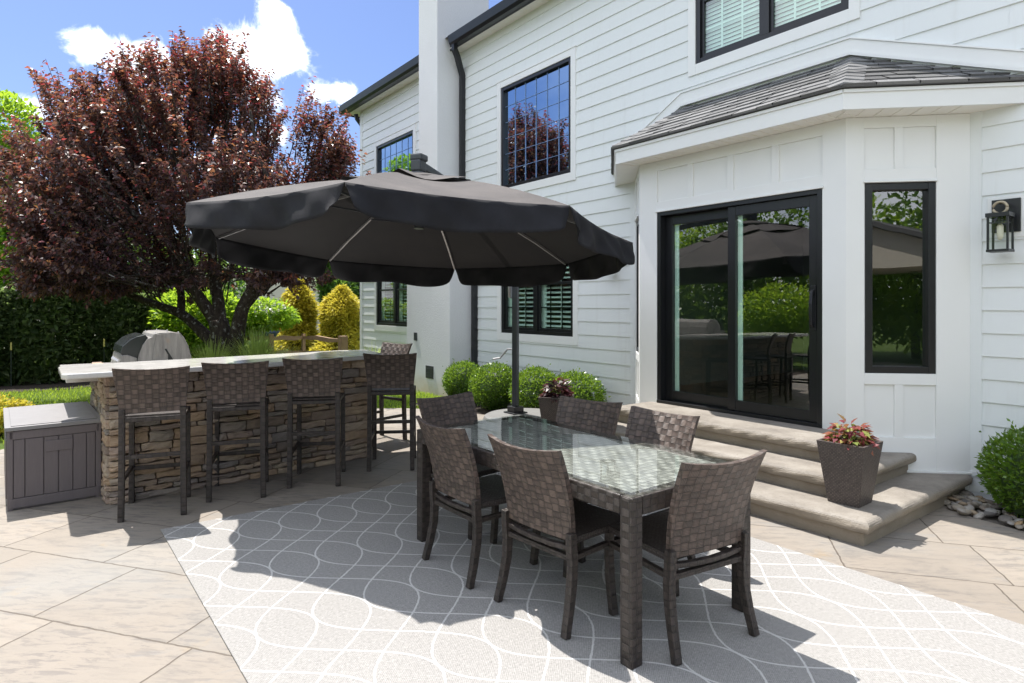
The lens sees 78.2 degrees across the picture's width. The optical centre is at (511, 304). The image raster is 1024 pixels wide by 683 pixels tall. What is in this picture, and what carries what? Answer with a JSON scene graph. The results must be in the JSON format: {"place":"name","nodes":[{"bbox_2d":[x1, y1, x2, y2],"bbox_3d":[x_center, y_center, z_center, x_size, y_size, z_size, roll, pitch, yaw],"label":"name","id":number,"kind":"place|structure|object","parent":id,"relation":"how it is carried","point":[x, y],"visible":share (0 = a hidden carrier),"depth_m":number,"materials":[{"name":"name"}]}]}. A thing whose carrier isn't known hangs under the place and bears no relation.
{"place":"outdoors","nodes":[
{"label":"outdoors","id":0,"kind":"place"},
{"bbox_2d":[0,340,441,449],"bbox_3d":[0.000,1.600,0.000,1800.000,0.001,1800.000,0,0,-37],"label":"ground","id":1,"kind":"structure","parent":0,"point":[1,442],"depth_m":10.89,"materials":[{"name":"green plant"}]},
{"bbox_2d":[0,392,34,437],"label":"golden shrub","id":2,"kind":"object","parent":1,"relation":"on","point":[18,402],"visible":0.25,"depth_m":7.61,"materials":[{"name":"yellow plant"}]},
{"bbox_2d":[0,89,44,285],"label":"maple tree","id":3,"kind":"object","parent":1,"relation":"on","point":[7,106],"visible":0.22,"depth_m":18.86,"materials":[{"name":"green plant"}]},
{"bbox_2d":[0,380,90,393],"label":"mulch bed","id":4,"kind":"object","parent":1,"relation":"on","point":[27,386],"visible":0.1,"depth_m":12.28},
{"bbox_2d":[10,342,11,385],"bbox_3d":[-9.785,1.166,12.296,0.026,0.867,0.040,0,0,-37],"label":"garden post","id":5,"kind":"object","parent":4,"relation":"on","point":[10,363],"visible":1,"depth_m":12.29,"materials":[{"name":"green paint"}]},
{"bbox_2d":[103,339,104,362],"bbox_3d":[-7.903,1.129,12.196,0.026,0.941,0.040,0,0,-37],"label":"garden post","id":6,"kind":"object","parent":4,"relation":"on","point":[103,350],"visible":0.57,"depth_m":12.19,"materials":[{"name":"green paint"}]},
{"bbox_2d":[0,273,209,385],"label":"evergreen hedge","id":7,"kind":"object","parent":4,"relation":"on","point":[48,336],"visible":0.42,"depth_m":12.80,"materials":[{"name":"green plant"}]},
{"bbox_2d":[0,25,370,356],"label":"purple plum tree","id":8,"kind":"object","parent":4,"relation":"on","point":[86,195],"visible":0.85,"depth_m":9.99,"materials":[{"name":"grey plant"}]},
{"bbox_2d":[145,287,247,358],"bbox_3d":[-7.246,0.637,14.505,2.236,2.260,2.230,0,0,-37],"label":"lime shrub","id":9,"kind":"object","parent":4,"relation":"on","point":[176,324],"visible":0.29,"depth_m":13.87,"materials":[{"name":"green plant"}]},
{"bbox_2d":[191,337,245,357],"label":"fountain grass","id":10,"kind":"object","parent":4,"relation":"on","point":[208,352],"depth_m":10.17,"materials":[{"name":"green plant"}]},
{"bbox_2d":[218,325,297,356],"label":"fountain grass","id":11,"kind":"object","parent":4,"relation":"on","point":[256,348],"depth_m":10.66,"materials":[{"name":"green plant"}]},
{"bbox_2d":[245,296,301,351],"bbox_3d":[-6.064,0.708,15.435,1.462,1.887,1.545,0,0,28],"label":"shrub","id":12,"kind":"object","parent":4,"relation":"on","point":[277,315],"visible":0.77,"depth_m":15.23,"materials":[{"name":"green plant"}]},
{"bbox_2d":[0,194,172,271],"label":"green tree","id":13,"kind":"object","parent":1,"relation":"on","point":[121,247],"depth_m":24.17,"materials":[{"name":"green plant"}]},
{"bbox_2d":[142,237,251,301],"bbox_3d":[-13.916,-0.727,26.111,6.526,4.772,5.459,0,0,-37],"label":"green tree","id":14,"kind":"object","parent":1,"relation":"on","point":[241,283],"visible":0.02,"depth_m":26.67,"materials":[{"name":"green plant"}]},
{"bbox_2d":[247,308,279,340],"bbox_3d":[-9.604,0.820,24.966,1.790,1.460,4.470,0,0,-12],"label":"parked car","id":15,"kind":"object","parent":1,"relation":"on","point":[274,333],"depth_m":22.90,"materials":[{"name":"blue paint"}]},
{"bbox_2d":[222,267,345,332],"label":"neighbor house","id":16,"kind":"structure","parent":1,"relation":"on","point":[279,292],"depth_m":33.00,"materials":[{"name":"beige paint"}]},
{"bbox_2d":[245,334,347,353],"bbox_3d":[-5.128,1.145,15.150,3.388,0.909,0.896,0,0,23],"label":"rail fence","id":17,"kind":"object","parent":1,"relation":"on","point":[342,341],"visible":0.54,"depth_m":15.05,"materials":[{"name":"brown wood"}]},
{"bbox_2d":[274,278,320,351],"bbox_3d":[-6.285,0.426,18.522,2.009,2.541,2.081,0,0,-37],"label":"golden cypress","id":18,"kind":"object","parent":1,"relation":"on","point":[305,304],"visible":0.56,"depth_m":18.20,"materials":[{"name":"yellow plant"}]},
{"bbox_2d":[314,262,336,303],"bbox_3d":[-7.080,-0.415,24.019,0.939,4.134,0.895,0,0,-37],"label":"green conifer","id":19,"kind":"object","parent":1,"relation":"on","point":[327,286],"visible":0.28,"depth_m":23.83,"materials":[{"name":"green plant"}]},
{"bbox_2d":[307,284,359,350],"bbox_3d":[-4.864,0.527,18.000,2.457,2.315,2.450,0,0,-37],"label":"golden cypress","id":20,"kind":"object","parent":1,"relation":"on","point":[336,317],"visible":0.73,"depth_m":17.61,"materials":[{"name":"yellow plant"}]},
{"bbox_2d":[328,279,359,298],"bbox_3d":[-6.844,-0.138,26.748,3.104,3.589,2.602,0,0,-37],"label":"green tree","id":21,"kind":"object","parent":1,"relation":"on","point":[354,287],"visible":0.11,"depth_m":25.81,"materials":[{"name":"green plant"}]},
{"bbox_2d":[409,398,511,414],"bbox_3d":[0.022,1.593,9.005,1.450,0.035,3.900,0,0,-37],"label":"mulch bed","id":22,"kind":"object","parent":1,"relation":"on","point":[479,410],"depth_m":9.49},
{"bbox_2d":[441,358,482,397],"bbox_3d":[-0.768,1.219,10.121,0.782,0.746,0.781,0,0,9],"label":"boxwood bush","id":23,"kind":"object","parent":22,"relation":"on","point":[454,380],"visible":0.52,"depth_m":9.93,"materials":[{"name":"green plant"}]},
{"bbox_2d":[465,359,511,409],"bbox_3d":[-0.259,1.205,9.482,0.812,0.775,0.813,0,0,29],"label":"boxwood bush","id":24,"kind":"object","parent":22,"relation":"on","point":[491,390],"visible":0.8,"depth_m":9.29,"materials":[{"name":"green plant"}]},
{"bbox_2d":[508,363,558,408],"bbox_3d":[0.340,1.205,8.872,0.813,0.775,0.812,0,0,39],"label":"boxwood bush","id":25,"kind":"object","parent":22,"relation":"on","point":[530,388],"visible":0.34,"depth_m":8.68,"materials":[{"name":"green plant"}]},
{"bbox_2d":[542,368,610,401],"bbox_3d":[0.827,1.202,8.214,0.821,0.782,0.819,0,0,-41],"label":"boxwood bush","id":26,"kind":"object","parent":22,"relation":"on","point":[582,390],"visible":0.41,"depth_m":8.06,"materials":[{"name":"green plant"}]},
{"bbox_2d":[339,0,1023,500],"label":"house","id":27,"kind":"structure","parent":1,"relation":"on","point":[789,198],"depth_m":6.86,"materials":[{"name":"white"}]},
{"bbox_2d":[374,282,406,332],"bbox_3d":[-2.443,-0.322,13.365,0.180,1.773,1.928,0,0,-37],"label":"window","id":28,"kind":"structure","parent":27,"relation":"in","point":[380,323],"depth_m":13.59,"materials":[{"name":"white glass"}]},
{"bbox_2d":[373,123,415,173],"bbox_3d":[-2.445,-2.702,13.363,0.174,1.873,1.928,0,0,-37],"label":"window","id":29,"kind":"structure","parent":27,"relation":"in","point":[392,152],"depth_m":13.35,"materials":[{"name":"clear glass"}]},
{"bbox_2d":[496,45,576,191],"bbox_3d":[0.383,-2.710,9.651,0.174,1.890,1.900,0,0,-37],"label":"window","id":30,"kind":"structure","parent":27,"relation":"in","point":[536,104],"depth_m":9.58,"materials":[{"name":"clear glass"}]},
{"bbox_2d":[497,266,578,345],"bbox_3d":[0.402,-0.319,9.631,0.180,1.778,1.938,0,0,-37],"label":"window","id":31,"kind":"structure","parent":27,"relation":"in","point":[543,334],"depth_m":9.56,"materials":[{"name":"white glass"}]},
{"bbox_2d":[637,219,638,352],"bbox_3d":[1.542,-0.223,7.458,0.097,1.575,0.541,0,0,8],"label":"window","id":32,"kind":"structure","parent":27,"relation":"in","point":[638,219],"depth_m":7.68,"materials":[{"name":"white glass"}]},
{"bbox_2d":[657,189,821,427],"bbox_3d":[2.173,0.037,6.168,0.194,2.079,1.798,0,0,-37],"label":"sliding door","id":33,"kind":"structure","parent":27,"relation":"in","point":[668,222],"depth_m":6.14,"materials":[{"name":"black glass"}]},
{"bbox_2d":[688,0,860,76],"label":"window","id":34,"kind":"structure","parent":27,"relation":"in","point":[769,36],"depth_m":6.79,"materials":[{"name":"white glass"}]},
{"bbox_2d":[865,182,935,373],"bbox_3d":[3.220,-0.223,5.255,0.541,1.575,0.097,0,0,8],"label":"window","id":35,"kind":"structure","parent":27,"relation":"in","point":[928,188],"depth_m":5.21,"materials":[{"name":"black glass"}]},
{"bbox_2d":[985,194,1023,252],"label":"wall lantern","id":36,"kind":"object","parent":27,"relation":"attached to","point":[1004,216],"depth_m":4.87,"materials":[{"name":"black metal"}]},
{"bbox_2d":[0,0,501,262],"label":"sky","id":37,"kind":"structure","parent":0,"point":[349,46],"materials":[{"name":"blue"}]},
{"bbox_2d":[0,408,1023,682],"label":"patio","id":38,"kind":"structure","parent":0,"point":[92,590],"depth_m":3.70,"materials":[{"name":"stone"}]},
{"bbox_2d":[3,401,101,511],"bbox_3d":[-3.925,1.232,5.359,0.626,0.636,1.196,0,0,-39],"label":"storage box","id":39,"kind":"object","parent":38,"relation":"on","point":[52,453],"visible":0.98,"depth_m":4.93,"materials":[{"name":"grey plastic"}]},
{"bbox_2d":[111,366,190,522],"bbox_3d":[-2.688,0.998,4.753,0.490,1.106,0.594,0,0,-23],"label":"bar stool","id":40,"kind":"object","parent":38,"relation":"on","point":[150,394],"visible":1,"depth_m":4.57,"materials":[{"name":"brown wicker"}]},
{"bbox_2d":[58,350,381,504],"bbox_3d":[-2.830,1.025,6.308,2.813,1.051,2.335,0,0,-37],"label":"outdoor bar","id":41,"kind":"object","parent":38,"relation":"on","point":[157,436],"visible":0.61,"depth_m":5.47,"materials":[{"name":"stone"}]},
{"bbox_2d":[111,329,191,362],"bbox_3d":[-3.689,0.434,6.422,0.646,0.355,0.751,0,0,-37],"label":"gas grill","id":42,"kind":"object","parent":41,"relation":"on","point":[151,345],"visible":0.87,"depth_m":6.15,"materials":[{"name":"silver metal"}]},
{"bbox_2d":[201,361,268,502],"bbox_3d":[-2.256,0.998,5.197,0.490,1.106,0.594,0,0,-18],"label":"bar stool","id":43,"kind":"object","parent":38,"relation":"on","point":[236,387],"visible":1,"depth_m":5.00,"materials":[{"name":"brown wicker"}]},
{"bbox_2d":[282,357,345,488],"bbox_3d":[-1.718,0.998,5.548,0.490,1.106,0.594,0,0,-9],"label":"bar stool","id":44,"kind":"object","parent":38,"relation":"on","point":[313,381],"visible":1,"depth_m":5.35,"materials":[{"name":"brown wicker"}]},
{"bbox_2d":[363,353,416,471],"bbox_3d":[-1.156,0.998,6.080,0.490,1.106,0.594,0,0,-6],"label":"bar stool","id":45,"kind":"object","parent":38,"relation":"on","point":[390,374],"visible":1,"depth_m":5.87,"materials":[{"name":"brown wicker"}]},
{"bbox_2d":[372,342,412,446],"bbox_3d":[-1.508,0.998,7.228,0.490,1.106,0.594,0,0,38],"label":"bar stool","id":46,"kind":"object","parent":38,"relation":"on","point":[387,348],"visible":0.34,"depth_m":7.37,"materials":[{"name":"brown wicker"}]},
{"bbox_2d":[184,153,634,419],"bbox_3d":[-0.763,0.092,5.915,3.926,2.915,4.036,0,0,-18],"label":"cantilever umbrella","id":47,"kind":"object","parent":38,"relation":"on","point":[421,223],"visible":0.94,"depth_m":6.05,"materials":[{"name":"black fabric"}]},
{"bbox_2d":[538,377,574,421],"bbox_3d":[0.526,1.187,7.299,0.428,0.726,0.434,0,0,13],"label":"planter","id":48,"kind":"object","parent":38,"relation":"on","point":[548,398],"visible":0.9,"depth_m":7.17,"materials":[{"name":"ceramic"}]},
{"bbox_2d":[161,472,1023,682],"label":"outdoor rug","id":49,"kind":"object","parent":38,"relation":"on","point":[354,587],"visible":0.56,"depth_m":3.13,"materials":[{"name":"grey fabric"}]},
{"bbox_2d":[416,391,515,539],"bbox_3d":[-0.313,1.105,4.481,0.525,0.879,0.621,0,0,-45],"label":"dining chair","id":50,"kind":"object","parent":49,"relation":"on","point":[460,408],"visible":0.23,"depth_m":4.63,"materials":[{"name":"brown wicker"}]},
{"bbox_2d":[415,415,540,588],"bbox_3d":[-0.211,1.105,3.743,0.621,0.879,0.525,0,0,-37],"label":"dining chair","id":51,"kind":"object","parent":49,"relation":"on","point":[454,466],"visible":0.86,"depth_m":3.58,"materials":[{"name":"brown wicker"}]},
{"bbox_2d":[487,434,619,639],"bbox_3d":[0.244,1.105,3.229,0.621,0.879,0.525,0,0,-41],"label":"dining chair","id":52,"kind":"object","parent":49,"relation":"on","point":[537,489],"visible":0.87,"depth_m":3.06,"materials":[{"name":"brown wicker"}]},
{"bbox_2d":[516,396,622,524],"bbox_3d":[0.389,1.105,4.255,0.525,0.879,0.621,0,0,40],"label":"dining chair","id":53,"kind":"object","parent":49,"relation":"on","point":[599,416],"visible":0.15,"depth_m":4.43,"materials":[{"name":"brown wicker"}]},
{"bbox_2d":[417,415,750,669],"bbox_3d":[0.292,1.173,3.660,0.888,0.734,1.868,0,0,-37],"label":"dining table","id":54,"kind":"object","parent":49,"relation":"on","point":[631,482],"visible":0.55,"depth_m":3.19,"materials":[{"name":"wicker"}]},
{"bbox_2d":[574,406,699,562],"bbox_3d":[0.756,1.105,3.792,0.621,0.879,0.525,0,0,-40],"label":"dining chair","id":55,"kind":"object","parent":49,"relation":"on","point":[668,430],"visible":0.16,"depth_m":3.93,"materials":[{"name":"brown wicker"}]},
{"bbox_2d":[604,449,766,665],"bbox_3d":[0.816,1.105,2.999,0.525,0.879,0.621,0,0,-29],"label":"dining chair","id":56,"kind":"object","parent":49,"relation":"on","point":[707,508],"visible":0.99,"depth_m":2.81,"materials":[{"name":"brown wicker"}]},
{"bbox_2d":[615,402,972,546],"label":"stone steps","id":57,"kind":"structure","parent":38,"relation":"on","point":[788,487],"depth_m":4.81,"materials":[{"name":"beige stone"}]},
{"bbox_2d":[816,413,882,507],"bbox_3d":[2.371,1.069,4.409,0.397,0.619,0.377,0,0,-39],"label":"planter","id":58,"kind":"object","parent":57,"relation":"on","point":[849,459],"visible":1,"depth_m":4.33,"materials":[{"name":"ceramic"}]},
{"bbox_2d":[951,504,965,510],"bbox_3d":[3.348,1.520,4.722,0.080,0.035,0.098,-18,15,-28],"label":"river stone","id":59,"kind":"object","parent":38,"relation":"on","point":[954,506],"visible":0.71,"depth_m":4.71,"materials":[{"name":"grey stone"}]},
{"bbox_2d":[957,509,971,514],"bbox_3d":[3.334,1.525,4.639,0.109,0.043,0.086,6,-13,-13],"label":"river stone","id":60,"kind":"object","parent":38,"relation":"on","point":[968,511],"visible":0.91,"depth_m":4.61,"materials":[{"name":"grey stone"}]},
{"bbox_2d":[956,508,966,512],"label":"river stone","id":61,"kind":"object","parent":60,"relation":"on","point":[961,510],"visible":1,"depth_m":4.60,"materials":[{"name":"grey stone"}]},
{"bbox_2d":[950,504,1023,530],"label":"gravel bed","id":62,"kind":"object","parent":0,"point":[994,519],"visible":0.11,"depth_m":4.57,"materials":[{"name":"grey gravel"}]},
{"bbox_2d":[944,499,950,504],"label":"river stone","id":63,"kind":"object","parent":62,"relation":"on","point":[947,502],"visible":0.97,"depth_m":4.86,"materials":[{"name":"grey stone"}]},
{"bbox_2d":[964,504,974,509],"bbox_3d":[3.428,1.524,4.722,0.102,0.034,0.072,-14,17,-42],"label":"river stone","id":64,"kind":"object","parent":62,"relation":"on","point":[969,507],"visible":0.66,"depth_m":4.71,"materials":[{"name":"grey stone"}]},
{"bbox_2d":[968,496,979,500],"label":"river stone","id":65,"kind":"object","parent":62,"relation":"on","point":[972,497],"visible":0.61,"depth_m":4.90,"materials":[{"name":"grey stone"}]},
{"bbox_2d":[970,502,980,508],"bbox_3d":[3.520,1.518,4.773,0.076,0.045,0.111,9,-18,48],"label":"river stone","id":66,"kind":"object","parent":62,"relation":"on","point":[975,504],"visible":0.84,"depth_m":4.74,"materials":[{"name":"grey stone"}]},
{"bbox_2d":[973,513,983,518],"bbox_3d":[3.410,1.548,4.603,0.075,0.042,0.095,-30,-21,34],"label":"river stone","id":67,"kind":"object","parent":62,"relation":"on","point":[979,516],"visible":0.83,"depth_m":4.58,"materials":[{"name":"grey stone"}]},
{"bbox_2d":[979,505,989,510],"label":"river stone","id":68,"kind":"object","parent":62,"relation":"on","point":[982,507],"visible":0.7,"depth_m":4.65,"materials":[{"name":"grey stone"}]},
{"bbox_2d":[983,511,996,516],"bbox_3d":[3.488,1.527,4.602,0.111,0.040,0.085,-3,-13,4],"label":"river stone","id":69,"kind":"object","parent":62,"relation":"on","point":[989,514],"visible":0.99,"depth_m":4.58,"materials":[{"name":"grey stone"}]},
{"bbox_2d":[984,508,997,512],"bbox_3d":[3.503,1.504,4.602,0.081,0.026,0.064,-2,18,36],"label":"river stone","id":70,"kind":"object","parent":69,"relation":"on","point":[991,510],"visible":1,"depth_m":4.59,"materials":[{"name":"grey stone"}]},
{"bbox_2d":[985,499,995,504],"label":"river stone","id":71,"kind":"object","parent":62,"relation":"on","point":[989,501],"visible":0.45,"depth_m":4.83,"materials":[{"name":"grey stone"}]},
{"bbox_2d":[973,418,1023,522],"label":"boxwood bush","id":72,"kind":"object","parent":62,"relation":"on","point":[1007,479],"visible":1,"depth_m":4.50,"materials":[{"name":"green plant"}]},
{"bbox_2d":[998,515,1012,521],"bbox_3d":[3.489,1.511,4.452,0.092,0.036,0.120,-20,-7,33],"label":"river stone","id":73,"kind":"object","parent":62,"relation":"on","point":[1003,518],"visible":0.99,"depth_m":4.43,"materials":[{"name":"grey stone"}]},
{"bbox_2d":[1015,524,1023,528],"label":"river stone","id":74,"kind":"object","parent":62,"relation":"on","point":[1018,526],"visible":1,"depth_m":4.33,"materials":[{"name":"grey stone"}]},
{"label":"river stone","id":75,"kind":"object","parent":62,"relation":"on","visible":0},
{"bbox_2d":[959,490,970,494],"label":"river stone","id":76,"kind":"object","parent":75,"relation":"on","point":[964,492],"visible":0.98,"depth_m":5.02,"materials":[{"name":"stone"}]},
{"label":"river stone","id":77,"kind":"object","parent":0,"visible":0},
{"bbox_2d":[947,496,958,500],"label":"river stone","id":78,"kind":"object","parent":77,"relation":"on","point":[952,498],"visible":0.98,"depth_m":4.88,"materials":[{"name":"stone"}]},
{"label":"river stone","id":79,"kind":"object","parent":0,"visible":0},
{"bbox_2d":[990,505,1002,509],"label":"river stone","id":80,"kind":"object","parent":79,"relation":"on","point":[996,507],"visible":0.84,"depth_m":4.70,"materials":[{"name":"grey stone"}]}
]}

